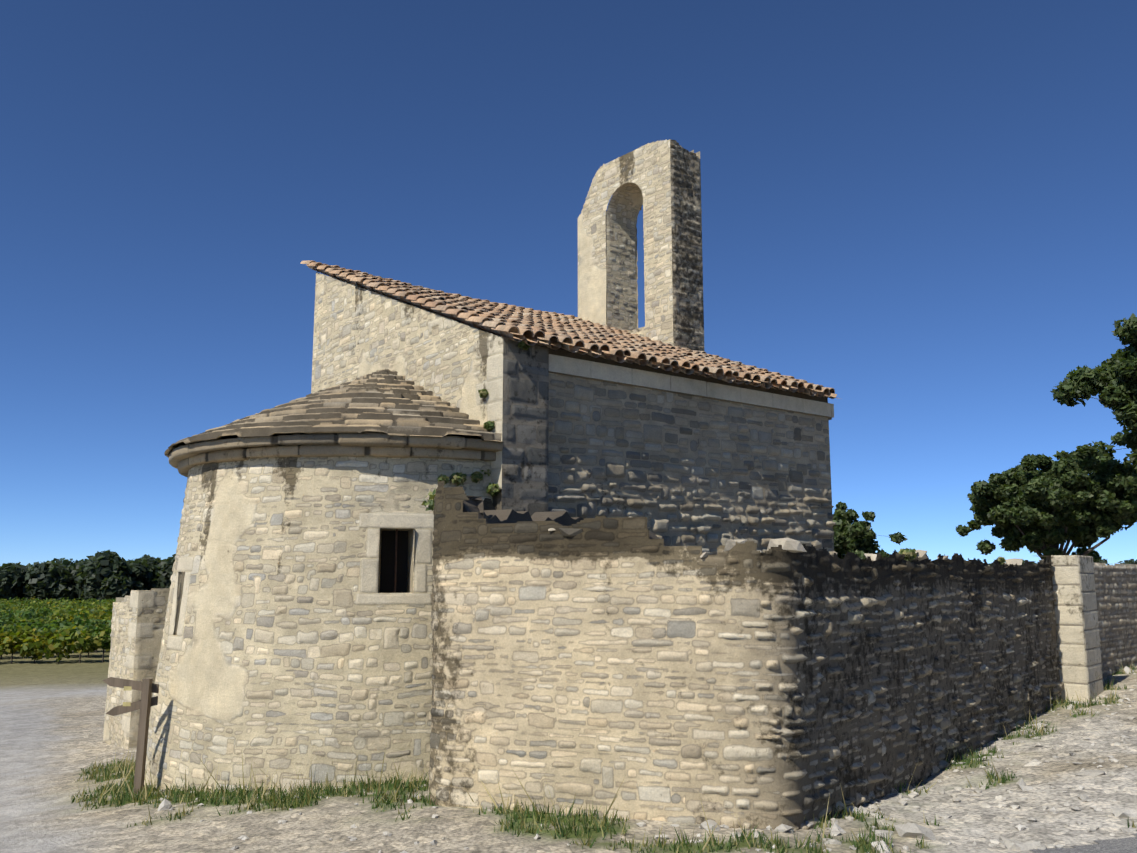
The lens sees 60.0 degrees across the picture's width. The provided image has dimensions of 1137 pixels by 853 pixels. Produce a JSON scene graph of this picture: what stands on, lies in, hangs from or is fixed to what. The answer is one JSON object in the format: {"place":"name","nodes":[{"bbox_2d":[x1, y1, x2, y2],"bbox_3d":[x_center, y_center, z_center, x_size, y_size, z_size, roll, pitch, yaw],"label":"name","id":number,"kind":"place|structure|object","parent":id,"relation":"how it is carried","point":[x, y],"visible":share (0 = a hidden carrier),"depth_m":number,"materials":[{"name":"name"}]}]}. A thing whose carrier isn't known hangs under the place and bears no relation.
{"place":"outdoors","nodes":[
{"label":"outdoors","id":0,"kind":"place"},
{"bbox_2d":[394,529,397,592],"bbox_3d":[-2.153,1.678,12.277,0.024,0.790,0.024,0,-9,2],"label":"window bar","id":1,"kind":"object","parent":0,"point":[395,561],"visible":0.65,"depth_m":12.27,"materials":[{"name":"black metal"}]},
{"bbox_2d":[311,272,502,488],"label":"gable wall","id":2,"kind":"structure","parent":0,"point":[359,331],"depth_m":15.02,"materials":[{"name":"beige stone"}]},
{"bbox_2d":[494,336,548,515],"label":"buttress","id":3,"kind":"structure","parent":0,"point":[525,428],"depth_m":13.00,"materials":[{"name":"beige stone"}]},
{"bbox_2d":[0,648,1136,852],"bbox_3d":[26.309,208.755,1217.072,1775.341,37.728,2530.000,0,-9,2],"label":"ground","id":4,"kind":"structure","parent":0,"point":[52,719],"depth_m":9.53,"materials":[{"name":"grey gravel"}]},
{"bbox_2d":[0,597,115,663],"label":"vineyard","id":5,"kind":"object","parent":4,"relation":"on","point":[51,626],"depth_m":53.06,"materials":[{"name":"green plant"}]},
{"bbox_2d":[116,597,124,602],"bbox_3d":[-7.005,5.052,20.088,3.970,3.099,1.690,7,-11,-38],"label":"stone block","id":6,"kind":"object","parent":4,"relation":"on","point":[119,599],"visible":0.07,"depth_m":19.60,"materials":[{"name":"beige stone"}]},
{"bbox_2d":[103,590,138,748],"bbox_3d":[-8.601,4.732,18.868,0.038,3.154,1.750,7,-11,-38],"label":"wall face","id":7,"kind":"object","parent":6,"relation":"attached to","point":[122,653],"visible":0.79,"depth_m":18.84},
{"bbox_2d":[128,588,169,748],"bbox_3d":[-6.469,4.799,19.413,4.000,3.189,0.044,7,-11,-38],"label":"stone pillar","id":8,"kind":"structure","parent":6,"relation":"attached to","point":[152,608],"depth_m":18.42,"materials":[{"name":"beige stone"}]},
{"bbox_2d":[102,677,158,793],"bbox_3d":[-5.282,3.966,12.461,1.161,1.575,0.483,6,-11,-35],"label":"signpost","id":9,"kind":"object","parent":4,"relation":"on","point":[147,687],"visible":0.71,"depth_m":12.29,"materials":[{"name":"brown wood"}]},
{"bbox_2d":[123,686,131,705],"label":"signpost marks","id":10,"kind":"object","parent":9,"relation":"attached to","point":[127,688],"visible":1,"depth_m":12.27},
{"bbox_2d":[144,455,491,792],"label":"apse wall","id":11,"kind":"structure","parent":4,"relation":"on","point":[299,640],"depth_m":12.02,"materials":[{"name":"beige stone"}]},
{"bbox_2d":[174,528,414,635],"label":"apse window reveals","id":12,"kind":"object","parent":11,"relation":"in","point":[409,570],"visible":0.35,"depth_m":12.53,"materials":[{"name":"beige stone"}]},
{"bbox_2d":[178,444,495,476],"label":"cornice","id":13,"kind":"structure","parent":11,"relation":"on","point":[185,466],"depth_m":12.38,"materials":[{"name":"stone"}]},
{"bbox_2d":[169,432,502,468],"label":"cornice","id":14,"kind":"structure","parent":13,"relation":"on","point":[177,455],"depth_m":12.27,"materials":[{"name":"stone"}]},
{"bbox_2d":[164,369,501,457],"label":"apse roof slabs","id":15,"kind":"structure","parent":14,"relation":"on","point":[387,401],"depth_m":13.01,"materials":[{"name":"stone"}]},
{"bbox_2d":[380,530,407,592],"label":"window opening","id":16,"kind":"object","parent":11,"relation":"in","point":[387,571],"depth_m":12.61,"materials":[{"name":"black"}]},
{"bbox_2d":[378,543,379,592],"bbox_3d":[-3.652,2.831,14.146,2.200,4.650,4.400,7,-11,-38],"label":"window frame","id":17,"kind":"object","parent":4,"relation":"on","point":[378,574],"depth_m":12.78,"materials":[{"name":"stone"}]},
{"bbox_2d":[463,496,665,545],"bbox_3d":[2.673,3.046,12.769,4.223,3.800,9.761,-7,-12,40],"label":"enclosure","id":18,"kind":"object","parent":4,"relation":"on","point":[475,504],"visible":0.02,"depth_m":10.73,"materials":[{"name":"grey stone"}]},
{"bbox_2d":[421,338,1004,564],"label":"wall plants","id":19,"kind":"object","parent":18,"relation":"on","point":[493,489],"depth_m":12.63,"materials":[{"name":"green plant"}]},
{"bbox_2d":[0,550,1136,603],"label":"treeline","id":20,"kind":"object","parent":4,"relation":"on","point":[103,575],"visible":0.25,"depth_m":137.22,"materials":[{"name":"green plant"}]},
{"bbox_2d":[332,277,825,507],"bbox_3d":[-0.035,1.368,17.276,6.970,8.510,5.970,7,-11,-38],"label":"nave","id":21,"kind":"object","parent":4,"relation":"on","point":[566,353],"visible":0.07,"depth_m":15.07,"materials":[{"name":"beige stone"}]},
{"bbox_2d":[300,260,839,398],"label":"nave roof tiles","id":22,"kind":"object","parent":21,"relation":"on","point":[557,331],"visible":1,"depth_m":15.86,"materials":[{"name":"brown tile"}]},
{"bbox_2d":[606,182,642,329],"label":"bell intrados","id":23,"kind":"object","parent":21,"relation":"on","point":[625,204],"visible":0.38,"depth_m":21.45,"materials":[{"name":"beige stone"}]},
{"bbox_2d":[578,139,672,345],"bbox_3d":[1.118,-3.278,20.770,0.049,5.170,3.000,7,-11,-38],"label":"bell gable","id":24,"kind":"object","parent":21,"relation":"attached to","point":[645,168],"visible":0.67,"depth_m":20.42,"materials":[{"name":"beige stone"}]},
{"bbox_2d":[636,150,699,328],"bbox_3d":[1.801,-3.179,21.299,0.059,5.139,3.000,7,-11,-38],"label":"bell gable","id":25,"kind":"object","parent":21,"relation":"attached to","point":[698,154],"visible":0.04,"depth_m":21.66,"materials":[{"name":"stone"}]},
{"bbox_2d":[670,139,704,350],"bbox_3d":[2.421,-3.330,19.846,0.870,4.988,0.071,7,-11,-38],"label":"bell gable","id":26,"kind":"object","parent":21,"relation":"attached to","point":[687,271],"visible":0.81,"depth_m":19.89,"materials":[{"name":"stone"}]},
{"bbox_2d":[69,664,1136,852],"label":"grass tufts","id":27,"kind":"object","parent":4,"relation":"on","point":[309,794],"visible":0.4,"depth_m":10.27,"materials":[{"name":"green plant"}]},
{"bbox_2d":[113,666,1136,852],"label":"pebbles","id":28,"kind":"object","parent":4,"relation":"on","point":[911,830],"visible":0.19,"depth_m":8.69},
{"bbox_2d":[428,481,1063,830],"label":"enclosure wall","id":29,"kind":"structure","parent":4,"relation":"on","point":[747,684],"depth_m":9.25,"materials":[{"name":"beige stone"}]},
{"bbox_2d":[548,516,1046,567],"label":"coping stones","id":30,"kind":"object","parent":29,"relation":"on","point":[792,545],"visible":0.46,"depth_m":8.92,"materials":[{"name":"beige stone"}]},
{"bbox_2d":[833,501,907,558],"bbox_3d":[8.201,4.920,31.192,4.318,5.207,3.801,0,-9,2],"label":"tree","id":31,"kind":"object","parent":4,"relation":"on","point":[852,533],"depth_m":30.34,"materials":[{"name":"green plant"}]},
{"bbox_2d":[956,443,1136,562],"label":"oak tree","id":32,"kind":"object","parent":4,"relation":"on","point":[1026,495],"depth_m":28.38,"materials":[{"name":"green plant"}]},
{"bbox_2d":[1041,556,1058,659],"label":"stone wall","id":33,"kind":"structure","parent":4,"relation":"on","point":[1048,558],"depth_m":16.09,"materials":[{"name":"grey stone"}]},
{"bbox_2d":[1051,555,1088,701],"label":"pillar","id":34,"kind":"structure","parent":4,"relation":"on","point":[1069,621],"depth_m":15.00,"materials":[{"name":"beige stone"}]},
{"bbox_2d":[1078,555,1103,700],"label":"pillar","id":35,"kind":"structure","parent":4,"relation":"on","point":[1090,622],"depth_m":15.18,"materials":[{"name":"beige stone"}]},
{"bbox_2d":[1088,426,1136,531],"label":"oak tree","id":36,"kind":"object","parent":4,"relation":"on","point":[1104,454],"depth_m":36.22,"materials":[{"name":"green plant"}]},
{"bbox_2d":[0,0,1136,565],"label":"sky","id":37,"kind":"structure","parent":0,"point":[923,213],"materials":[{"name":"blue"}]},
{"bbox_2d":[548,371,836,556],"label":"side wall","id":38,"kind":"structure","parent":0,"point":[709,475],"depth_m":14.97,"materials":[{"name":"beige stone"}]},
{"bbox_2d":[549,371,832,419],"bbox_3d":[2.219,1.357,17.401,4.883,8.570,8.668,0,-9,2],"label":"cornice","id":39,"kind":"structure","parent":38,"relation":"attached to","point":[830,418],"depth_m":15.05,"materials":[{"name":"beige stone"}]},
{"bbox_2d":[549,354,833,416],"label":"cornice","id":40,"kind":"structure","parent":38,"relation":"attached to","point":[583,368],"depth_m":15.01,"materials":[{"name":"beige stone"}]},
{"bbox_2d":[1031,833,1136,852],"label":"asphalt road","id":41,"kind":"structure","parent":0,"point":[1124,845],"depth_m":7.52,"materials":[{"name":"grey asphalt"}]},
{"bbox_2d":[1050,313,1136,448],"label":"oak tree","id":42,"kind":"object","parent":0,"point":[1113,379],"depth_m":26.58,"materials":[{"name":"green plant"}]},
{"bbox_2d":[1093,563,1136,680],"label":"wall","id":43,"kind":"structure","parent":0,"point":[1116,590],"depth_m":17.75,"materials":[{"name":"stone"}]}
]}

